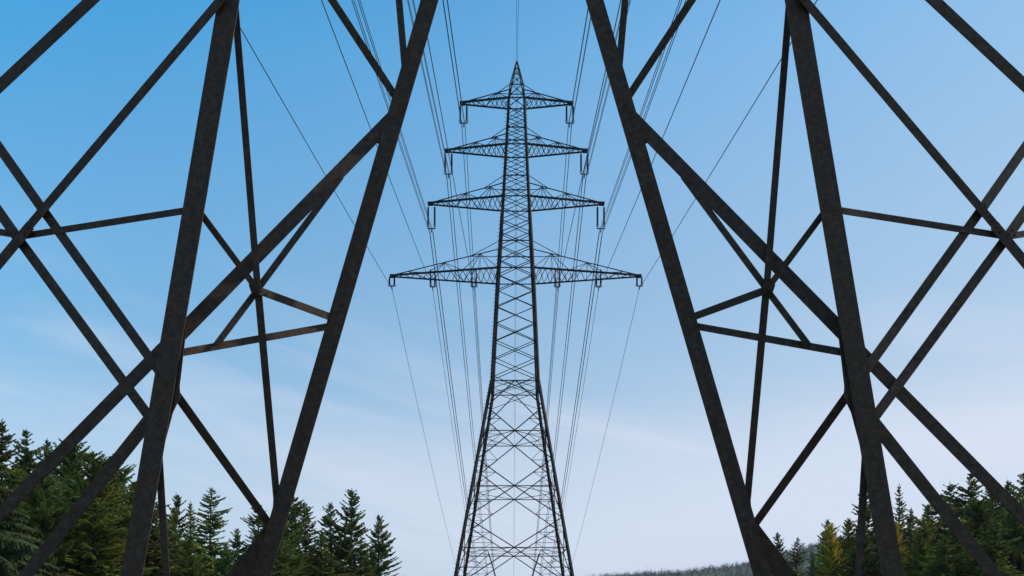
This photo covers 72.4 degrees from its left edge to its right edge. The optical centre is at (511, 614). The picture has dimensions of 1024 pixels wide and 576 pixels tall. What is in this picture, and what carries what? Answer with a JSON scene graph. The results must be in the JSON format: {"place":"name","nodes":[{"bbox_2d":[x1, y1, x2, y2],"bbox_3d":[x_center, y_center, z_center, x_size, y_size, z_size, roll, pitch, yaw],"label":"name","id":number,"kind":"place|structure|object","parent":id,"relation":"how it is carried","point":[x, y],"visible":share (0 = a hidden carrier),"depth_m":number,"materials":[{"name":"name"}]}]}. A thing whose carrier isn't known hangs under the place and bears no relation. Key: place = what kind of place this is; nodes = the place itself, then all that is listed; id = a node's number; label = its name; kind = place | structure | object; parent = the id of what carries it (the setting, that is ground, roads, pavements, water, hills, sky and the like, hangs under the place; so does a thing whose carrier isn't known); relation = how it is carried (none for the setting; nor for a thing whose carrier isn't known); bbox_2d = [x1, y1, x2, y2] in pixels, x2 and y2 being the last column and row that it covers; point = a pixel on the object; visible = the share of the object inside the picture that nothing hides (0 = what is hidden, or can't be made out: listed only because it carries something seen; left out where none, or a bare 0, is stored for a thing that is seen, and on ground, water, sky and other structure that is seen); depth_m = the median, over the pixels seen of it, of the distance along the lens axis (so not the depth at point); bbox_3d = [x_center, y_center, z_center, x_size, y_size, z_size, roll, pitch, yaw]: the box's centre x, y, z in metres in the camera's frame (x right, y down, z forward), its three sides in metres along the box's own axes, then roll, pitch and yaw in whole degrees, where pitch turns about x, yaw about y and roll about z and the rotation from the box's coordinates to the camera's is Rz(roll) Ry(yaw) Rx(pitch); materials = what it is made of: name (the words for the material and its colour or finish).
{"place":"outdoors","nodes":[
{"label":"outdoors","id":0,"kind":"place"},
{"bbox_2d":[0,0,1023,575],"label":"sky","id":1,"kind":"structure","parent":0,"point":[660,497],"materials":[{"name":"blue"}]},
{"bbox_2d":[642,543,845,575],"bbox_3d":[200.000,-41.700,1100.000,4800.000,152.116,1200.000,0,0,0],"label":"hill","id":2,"kind":"structure","parent":0,"point":[733,572],"depth_m":840.15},
{"bbox_2d":[594,528,943,575],"bbox_3d":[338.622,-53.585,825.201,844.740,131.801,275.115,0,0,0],"label":"distant forest","id":3,"kind":"object","parent":2,"relation":"on","point":[724,566],"visible":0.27,"depth_m":866.59,"materials":[{"name":"plant"}]},
{"bbox_3d":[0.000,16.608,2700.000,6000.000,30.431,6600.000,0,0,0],"label":"ground","id":4,"kind":"structure","parent":0,"visible":0},
{"bbox_2d":[0,419,36,496],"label":"fir tree","id":5,"kind":"object","parent":4,"relation":"on","point":[6,456],"visible":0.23,"depth_m":43.84,"materials":[{"name":"green plant"}]},
{"bbox_2d":[4,430,43,478],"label":"fir tree","id":6,"kind":"object","parent":4,"relation":"on","point":[27,457],"visible":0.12,"depth_m":45.70,"materials":[{"name":"green plant"}]},
{"bbox_2d":[0,447,59,575],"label":"spruce tree","id":7,"kind":"object","parent":4,"relation":"on","point":[16,541],"visible":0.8,"depth_m":27.21,"materials":[{"name":"green plant"}]},
{"bbox_2d":[20,440,61,488],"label":"fir tree","id":8,"kind":"object","parent":4,"relation":"on","point":[47,445],"visible":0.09,"depth_m":44.88,"materials":[{"name":"green plant"}]},
{"bbox_2d":[2,466,86,550],"bbox_3d":[-23.851,-2.817,35.074,7.725,9.129,8.628,0,0,27],"label":"hemlock tree","id":9,"kind":"object","parent":4,"relation":"on","point":[13,485],"visible":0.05,"depth_m":34.55,"materials":[{"name":"green plant"}]},
{"bbox_2d":[15,470,104,575],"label":"hemlock tree","id":10,"kind":"object","parent":4,"relation":"on","point":[46,515],"visible":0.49,"depth_m":32.50,"materials":[{"name":"green plant"}]},
{"bbox_2d":[55,476,120,575],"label":"hemlock tree","id":11,"kind":"object","parent":4,"relation":"on","point":[80,488],"visible":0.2,"depth_m":35.37,"materials":[{"name":"green plant"}]},
{"bbox_2d":[31,438,147,575],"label":"hemlock tree","id":12,"kind":"object","parent":4,"relation":"on","point":[67,466],"visible":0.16,"depth_m":39.43,"materials":[{"name":"green plant"}]},
{"bbox_2d":[49,496,159,575],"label":"spruce tree","id":13,"kind":"object","parent":4,"relation":"on","point":[100,527],"visible":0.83,"depth_m":33.76,"materials":[{"name":"green plant"}]},
{"bbox_2d":[51,449,160,574],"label":"hemlock tree","id":14,"kind":"object","parent":4,"relation":"on","point":[95,467],"visible":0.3,"depth_m":36.61,"materials":[{"name":"green plant"}]},
{"bbox_2d":[108,478,160,570],"bbox_3d":[-23.595,-3.275,42.466,8.314,10.084,7.764,0,0,17],"label":"spruce tree","id":15,"kind":"object","parent":4,"relation":"on","point":[123,506],"visible":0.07,"depth_m":42.09,"materials":[{"name":"green plant"}]},
{"bbox_2d":[106,459,205,574],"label":"hemlock tree","id":16,"kind":"object","parent":4,"relation":"on","point":[123,478],"visible":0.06,"depth_m":45.93,"materials":[{"name":"green plant"}]},
{"bbox_2d":[116,479,208,575],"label":"hemlock tree","id":17,"kind":"object","parent":4,"relation":"on","point":[132,488],"visible":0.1,"depth_m":43.81,"materials":[{"name":"green plant"}]},
{"bbox_2d":[143,502,194,575],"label":"spruce tree","id":18,"kind":"object","parent":4,"relation":"on","point":[154,538],"visible":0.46,"depth_m":39.79,"materials":[{"name":"green plant"}]},
{"bbox_2d":[151,519,205,574],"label":"fir tree","id":19,"kind":"object","parent":4,"relation":"on","point":[170,546],"visible":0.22,"depth_m":47.89,"materials":[{"name":"green plant"}]},
{"bbox_2d":[157,493,201,575],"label":"pine tree","id":20,"kind":"object","parent":4,"relation":"on","point":[175,520],"visible":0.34,"depth_m":61.84,"materials":[{"name":"green plant"}]},
{"bbox_2d":[169,537,212,575],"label":"hemlock tree","id":21,"kind":"object","parent":4,"relation":"on","point":[188,548],"visible":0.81,"depth_m":44.88,"materials":[{"name":"green plant"}]},
{"bbox_2d":[182,500,202,573],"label":"fir tree","id":22,"kind":"object","parent":4,"relation":"on","point":[190,527],"visible":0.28,"depth_m":63.85,"materials":[{"name":"green plant"}]},
{"bbox_2d":[184,487,243,575],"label":"spruce tree","id":23,"kind":"object","parent":4,"relation":"on","point":[202,549],"visible":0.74,"depth_m":55.74,"materials":[{"name":"green plant"}]},
{"bbox_2d":[204,543,236,575],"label":"fir tree","id":24,"kind":"object","parent":4,"relation":"on","point":[225,560],"visible":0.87,"depth_m":49.78,"materials":[{"name":"green plant"}]},
{"bbox_2d":[217,528,247,573],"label":"fir tree","id":25,"kind":"object","parent":4,"relation":"on","point":[237,536],"visible":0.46,"depth_m":61.76,"materials":[{"name":"green plant"}]},
{"bbox_2d":[232,503,266,575],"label":"fir tree","id":26,"kind":"object","parent":4,"relation":"on","point":[253,523],"visible":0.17,"depth_m":59.55,"materials":[{"name":"green plant"}]},
{"bbox_2d":[253,536,293,575],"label":"spruce tree","id":27,"kind":"object","parent":4,"relation":"on","point":[279,569],"visible":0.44,"depth_m":49.84,"materials":[{"name":"green plant"}]},
{"bbox_2d":[252,521,312,575],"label":"hemlock tree","id":28,"kind":"object","parent":4,"relation":"on","point":[291,569],"visible":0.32,"depth_m":54.76,"materials":[{"name":"green plant"}]},
{"bbox_2d":[237,497,330,575],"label":"fir tree","id":29,"kind":"object","parent":4,"relation":"on","point":[296,511],"visible":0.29,"depth_m":57.64,"materials":[{"name":"green plant"}]},
{"bbox_2d":[289,502,340,569],"bbox_3d":[-18.829,-4.151,62.378,8.380,11.874,8.974,0,0,18],"label":"spruce tree","id":30,"kind":"object","parent":4,"relation":"on","point":[305,532],"visible":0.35,"depth_m":61.81,"materials":[{"name":"green plant"}]},
{"bbox_2d":[295,530,356,575],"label":"spruce tree","id":31,"kind":"object","parent":4,"relation":"on","point":[320,559],"visible":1,"depth_m":51.76,"materials":[{"name":"green plant"}]},
{"bbox_2d":[314,502,347,574],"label":"fir tree","id":32,"kind":"object","parent":4,"relation":"on","point":[335,563],"visible":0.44,"depth_m":63.79,"materials":[{"name":"green plant"}]},
{"bbox_2d":[339,536,376,575],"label":"spruce tree","id":33,"kind":"object","parent":4,"relation":"on","point":[362,571],"visible":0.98,"depth_m":53.89,"materials":[{"name":"green plant"}]},
{"bbox_2d":[320,488,398,575],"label":"pine tree","id":34,"kind":"object","parent":4,"relation":"on","point":[345,545],"visible":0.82,"depth_m":61.42,"materials":[{"name":"green plant"}]},
{"bbox_2d":[358,515,401,575],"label":"pine tree","id":35,"kind":"object","parent":4,"relation":"on","point":[378,547],"visible":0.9,"depth_m":59.59,"materials":[{"name":"green plant"}]},
{"bbox_2d":[0,0,1023,575],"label":"lattice pylon","id":36,"kind":"object","parent":4,"relation":"on","point":[168,352],"visible":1,"depth_m":12.02,"materials":[{"name":"metal"}]},
{"bbox_2d":[390,61,641,575],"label":"lattice pylon","id":37,"kind":"object","parent":4,"relation":"on","point":[497,290],"visible":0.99,"depth_m":89.43,"materials":[{"name":"metal"}]},
{"bbox_2d":[388,276,395,289],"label":"insulator","id":38,"kind":"object","parent":37,"relation":"hanging from","point":[393,285],"visible":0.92,"depth_m":89.95,"materials":[{"name":"ceramic"}]},
{"bbox_2d":[240,27,458,575],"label":"power line","id":39,"kind":"object","parent":38,"relation":"hanging from","point":[351,220],"visible":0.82,"depth_m":60.93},
{"bbox_2d":[427,204,435,232],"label":"insulator","id":40,"kind":"object","parent":37,"relation":"hanging from","point":[434,225],"visible":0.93,"depth_m":89.94,"materials":[{"name":"ceramic"}]},
{"bbox_2d":[354,1,476,570],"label":"power line","id":41,"kind":"object","parent":40,"relation":"hanging from","point":[428,227],"visible":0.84,"depth_m":82.98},
{"bbox_2d":[358,1,478,575],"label":"power line","id":42,"kind":"object","parent":40,"relation":"hanging from","point":[431,229],"visible":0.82,"depth_m":84.60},
{"bbox_2d":[359,0,478,574],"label":"power line","id":43,"kind":"object","parent":40,"relation":"hanging from","point":[428,217],"visible":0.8,"depth_m":80.23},
{"bbox_2d":[429,269,435,289],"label":"insulator","id":44,"kind":"object","parent":37,"relation":"hanging from","point":[430,285],"visible":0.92,"depth_m":89.94,"materials":[{"name":"ceramic"}]},
{"bbox_2d":[321,0,475,575],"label":"power line","id":45,"kind":"object","parent":44,"relation":"hanging from","point":[399,204],"visible":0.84,"depth_m":60.54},
{"bbox_2d":[352,1,476,571],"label":"power line","id":46,"kind":"object","parent":44,"relation":"attached to","point":[426,224],"visible":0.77,"depth_m":82.05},
{"bbox_2d":[407,0,486,573],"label":"power line","id":47,"kind":"object","parent":37,"relation":"attached to","point":[451,227],"visible":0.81,"depth_m":92.49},
{"bbox_2d":[444,151,452,177],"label":"insulator","id":48,"kind":"object","parent":37,"relation":"hanging from","point":[451,165],"visible":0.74,"depth_m":89.96,"materials":[{"name":"ceramic"}]},
{"bbox_2d":[408,0,485,564],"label":"power line","id":49,"kind":"object","parent":48,"relation":"hanging from","point":[450,213],"visible":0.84,"depth_m":86.96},
{"bbox_2d":[413,0,487,570],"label":"power line","id":50,"kind":"object","parent":48,"relation":"hanging from","point":[453,215],"visible":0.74,"depth_m":89.31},
{"bbox_2d":[412,0,487,572],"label":"power line","id":51,"kind":"object","parent":37,"relation":"attached to","point":[454,231],"visible":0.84,"depth_m":95.18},
{"bbox_2d":[459,104,467,127],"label":"insulator","id":52,"kind":"object","parent":37,"relation":"hanging from","point":[466,116],"visible":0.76,"depth_m":89.94,"materials":[{"name":"ceramic"}]},
{"bbox_2d":[443,0,493,571],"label":"power line","id":53,"kind":"object","parent":52,"relation":"hanging from","point":[464,163],"visible":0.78,"depth_m":84.09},
{"bbox_2d":[447,0,494,570],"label":"power line","id":54,"kind":"object","parent":52,"relation":"hanging from","point":[468,178],"visible":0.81,"depth_m":86.91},
{"bbox_2d":[442,0,493,573],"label":"power line","id":55,"kind":"object","parent":37,"relation":"attached to","point":[467,214],"visible":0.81,"depth_m":97.00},
{"bbox_2d":[447,2,493,559],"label":"power line","id":56,"kind":"object","parent":37,"relation":"attached to","point":[470,218],"visible":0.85,"depth_m":99.42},
{"bbox_2d":[470,270,477,290],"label":"insulator","id":57,"kind":"object","parent":37,"relation":"hanging from","point":[471,285],"visible":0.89,"depth_m":89.94,"materials":[{"name":"ceramic"}]},
{"bbox_2d":[427,39,493,567],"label":"power line","id":58,"kind":"object","parent":57,"relation":"hanging from","point":[461,223],"visible":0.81,"depth_m":61.42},
{"bbox_2d":[513,8,516,575],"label":"power line","id":59,"kind":"object","parent":37,"relation":"attached to","point":[515,226],"visible":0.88,"depth_m":108.14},
{"bbox_2d":[514,0,518,525],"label":"power line","id":60,"kind":"object","parent":37,"relation":"attached to","point":[516,249],"visible":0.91,"depth_m":114.21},
{"bbox_2d":[554,270,560,290],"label":"insulator","id":61,"kind":"object","parent":37,"relation":"hanging from","point":[555,285],"visible":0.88,"depth_m":89.94,"materials":[{"name":"ceramic"}]},
{"bbox_2d":[534,0,620,562],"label":"power line","id":62,"kind":"object","parent":61,"relation":"hanging from","point":[574,212],"visible":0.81,"depth_m":60.13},
{"bbox_2d":[533,13,587,566],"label":"power line","id":63,"kind":"object","parent":37,"relation":"attached to","point":[560,230],"visible":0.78,"depth_m":100.31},
{"bbox_2d":[535,20,590,558],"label":"power line","id":64,"kind":"object","parent":37,"relation":"attached to","point":[563,230],"visible":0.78,"depth_m":100.10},
{"bbox_2d":[565,104,574,127],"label":"insulator","id":65,"kind":"object","parent":37,"relation":"hanging from","point":[566,120],"visible":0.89,"depth_m":89.94,"materials":[{"name":"ceramic"}]},
{"bbox_2d":[533,9,587,564],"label":"power line","id":66,"kind":"object","parent":65,"relation":"hanging from","point":[563,187],"visible":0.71,"depth_m":88.71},
{"bbox_2d":[534,17,590,566],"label":"power line","id":67,"kind":"object","parent":65,"relation":"hanging from","point":[566,187],"visible":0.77,"depth_m":90.58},
{"bbox_2d":[539,29,618,575],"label":"power line","id":68,"kind":"object","parent":37,"relation":"attached to","point":[575,250],"visible":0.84,"depth_m":97.18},
{"bbox_2d":[579,154,588,177],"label":"insulator","id":69,"kind":"object","parent":37,"relation":"hanging from","point":[581,173],"visible":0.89,"depth_m":89.94,"materials":[{"name":"ceramic"}]},
{"bbox_2d":[539,20,619,574],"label":"power line","id":70,"kind":"object","parent":69,"relation":"hanging from","point":[577,228],"visible":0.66,"depth_m":92.90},
{"bbox_2d":[540,0,629,575],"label":"power line","id":71,"kind":"object","parent":69,"relation":"hanging from","point":[578,245],"visible":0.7,"depth_m":95.60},
{"bbox_2d":[541,0,630,569],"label":"power line","id":72,"kind":"object","parent":37,"relation":"attached to","point":[578,249],"visible":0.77,"depth_m":98.21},
{"bbox_2d":[595,269,601,289],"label":"insulator","id":73,"kind":"object","parent":37,"relation":"hanging from","point":[596,285],"visible":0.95,"depth_m":89.93,"materials":[{"name":"ceramic"}]},
{"bbox_2d":[550,27,678,574],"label":"power line","id":74,"kind":"object","parent":73,"relation":"attached to","point":[604,228],"visible":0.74,"depth_m":82.51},
{"bbox_2d":[549,0,681,572],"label":"power line","id":75,"kind":"object","parent":73,"relation":"attached to","point":[599,233],"visible":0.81,"depth_m":86.65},
{"bbox_2d":[553,0,719,566],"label":"power line","id":76,"kind":"object","parent":73,"relation":"hanging from","point":[637,198],"visible":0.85,"depth_m":55.55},
{"bbox_2d":[596,204,604,232],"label":"insulator","id":77,"kind":"object","parent":37,"relation":"hanging from","point":[597,225],"visible":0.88,"depth_m":89.93,"materials":[{"name":"ceramic"}]},
{"bbox_2d":[549,0,679,571],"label":"power line","id":78,"kind":"object","parent":77,"relation":"hanging from","point":[598,236],"visible":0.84,"depth_m":85.56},
{"bbox_2d":[550,0,685,573],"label":"power line","id":79,"kind":"object","parent":77,"relation":"hanging from","point":[601,237],"visible":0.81,"depth_m":85.19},
{"bbox_2d":[635,277,642,289],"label":"insulator","id":80,"kind":"object","parent":37,"relation":"hanging from","point":[636,285],"visible":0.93,"depth_m":89.93,"materials":[{"name":"ceramic"}]},
{"bbox_2d":[572,0,817,562],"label":"power line","id":81,"kind":"object","parent":80,"relation":"hanging from","point":[678,226],"visible":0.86,"depth_m":63.32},
{"bbox_2d":[151,514,958,575],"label":"forest","id":82,"kind":"object","parent":4,"relation":"on","point":[816,561],"visible":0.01,"depth_m":118.17,"materials":[{"name":"plant"}]},
{"bbox_2d":[771,531,796,575],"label":"fir tree","id":83,"kind":"object","parent":4,"relation":"on","point":[778,544],"visible":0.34,"depth_m":71.81,"materials":[{"name":"green plant"}]},
{"bbox_2d":[786,536,807,575],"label":"spruce tree","id":84,"kind":"object","parent":4,"relation":"on","point":[798,560],"visible":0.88,"depth_m":73.84,"materials":[{"name":"green plant"}]},
{"bbox_2d":[801,551,820,575],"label":"fir tree","id":85,"kind":"object","parent":4,"relation":"on","point":[812,565],"visible":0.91,"depth_m":75.93,"materials":[{"name":"green plant"}]},
{"bbox_2d":[812,519,836,575],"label":"fir tree","id":86,"kind":"object","parent":4,"relation":"on","point":[827,522],"visible":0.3,"depth_m":66.00,"materials":[{"name":"green plant"}]},
{"bbox_2d":[815,523,850,575],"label":"larch tree","id":87,"kind":"object","parent":4,"relation":"on","point":[831,548],"visible":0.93,"depth_m":57.75,"materials":[{"name":"green plant"}]},
{"bbox_2d":[825,535,846,575],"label":"cedar tree","id":88,"kind":"object","parent":4,"relation":"on","point":[840,550],"visible":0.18,"depth_m":60.77,"materials":[{"name":"green plant"}]},
{"bbox_2d":[818,518,866,575],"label":"larch tree","id":89,"kind":"object","parent":4,"relation":"on","point":[849,538],"visible":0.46,"depth_m":59.70,"materials":[{"name":"green plant"}]},
{"bbox_2d":[829,519,878,575],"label":"fir tree","id":90,"kind":"object","parent":4,"relation":"on","point":[851,555],"visible":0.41,"depth_m":53.93,"materials":[{"name":"green plant"}]},
{"bbox_2d":[838,493,880,574],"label":"fir tree","id":91,"kind":"object","parent":4,"relation":"on","point":[868,517],"visible":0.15,"depth_m":59.48,"materials":[{"name":"green plant"}]},
{"bbox_2d":[862,544,904,575],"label":"spruce tree","id":92,"kind":"object","parent":4,"relation":"on","point":[874,571],"visible":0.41,"depth_m":50.09,"materials":[{"name":"green plant"}]},
{"bbox_2d":[876,521,911,575],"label":"larch tree","id":93,"kind":"object","parent":4,"relation":"on","point":[897,526],"visible":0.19,"depth_m":55.56,"materials":[{"name":"green plant"}]},
{"bbox_2d":[878,507,917,573],"bbox_3d":[34.256,-3.682,60.437,6.873,11.115,6.418,0,0,4],"label":"spruce tree","id":94,"kind":"object","parent":4,"relation":"on","point":[909,521],"visible":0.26,"depth_m":59.82,"materials":[{"name":"green plant"}]},
{"bbox_2d":[893,485,913,575],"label":"fir tree","id":95,"kind":"object","parent":4,"relation":"on","point":[901,509],"visible":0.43,"depth_m":61.80,"materials":[{"name":"green plant"}]},
{"bbox_2d":[902,518,942,575],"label":"cedar tree","id":96,"kind":"object","parent":4,"relation":"on","point":[922,536],"visible":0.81,"depth_m":45.72,"materials":[{"name":"green plant"}]},
{"bbox_2d":[898,504,950,575],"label":"pine tree","id":97,"kind":"object","parent":4,"relation":"on","point":[928,509],"visible":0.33,"depth_m":51.72,"materials":[{"name":"green plant"}]},
{"bbox_2d":[914,538,964,575],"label":"spruce tree","id":98,"kind":"object","parent":4,"relation":"on","point":[946,562],"visible":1,"depth_m":39.87,"materials":[{"name":"green plant"}]},
{"bbox_2d":[931,481,964,544],"bbox_3d":[35.904,-4.672,57.884,7.012,12.841,7.382,0,0,-18],"label":"pine tree","id":99,"kind":"object","parent":4,"relation":"on","point":[949,489],"visible":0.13,"depth_m":57.97,"materials":[{"name":"green plant"}]},
{"bbox_2d":[914,496,1007,573],"bbox_3d":[31.005,-3.142,47.128,8.312,9.463,9.100,0,0,39],"label":"hemlock tree","id":100,"kind":"object","parent":4,"relation":"on","point":[978,512],"visible":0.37,"depth_m":46.47,"materials":[{"name":"green plant"}]},
{"bbox_2d":[916,517,1006,575],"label":"hemlock tree","id":101,"kind":"object","parent":4,"relation":"on","point":[961,569],"visible":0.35,"depth_m":41.56,"materials":[{"name":"green plant"}]},
{"bbox_2d":[938,473,1011,566],"bbox_3d":[35.053,-4.723,54.166,9.501,12.838,10.381,0,0,-25],"label":"fir tree","id":102,"kind":"object","parent":4,"relation":"on","point":[970,491],"visible":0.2,"depth_m":53.69,"materials":[{"name":"green plant"}]},
{"bbox_2d":[941,488,1017,568],"bbox_3d":[35.732,-3.984,52.639,8.765,11.299,9.788,0,0,-32],"label":"hemlock tree","id":103,"kind":"object","parent":4,"relation":"on","point":[1000,511],"visible":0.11,"depth_m":51.41,"materials":[{"name":"green plant"}]},
{"bbox_2d":[962,522,1023,575],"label":"spruce tree","id":104,"kind":"object","parent":4,"relation":"on","point":[998,553],"visible":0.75,"depth_m":39.77,"materials":[{"name":"green plant"}]},
{"bbox_2d":[977,499,1023,575],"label":"hemlock tree","id":105,"kind":"object","parent":4,"relation":"on","point":[1017,558],"visible":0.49,"depth_m":43.69,"materials":[{"name":"green plant"}]},
{"bbox_2d":[996,479,1023,521],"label":"fir tree","id":106,"kind":"object","parent":4,"relation":"on","point":[1007,486],"visible":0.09,"depth_m":54.81,"materials":[{"name":"green plant"}]},
{"bbox_2d":[1003,472,1023,507],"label":"fir tree","id":107,"kind":"object","parent":4,"relation":"on","point":[1021,491],"visible":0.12,"depth_m":55.91,"materials":[{"name":"green plant"}]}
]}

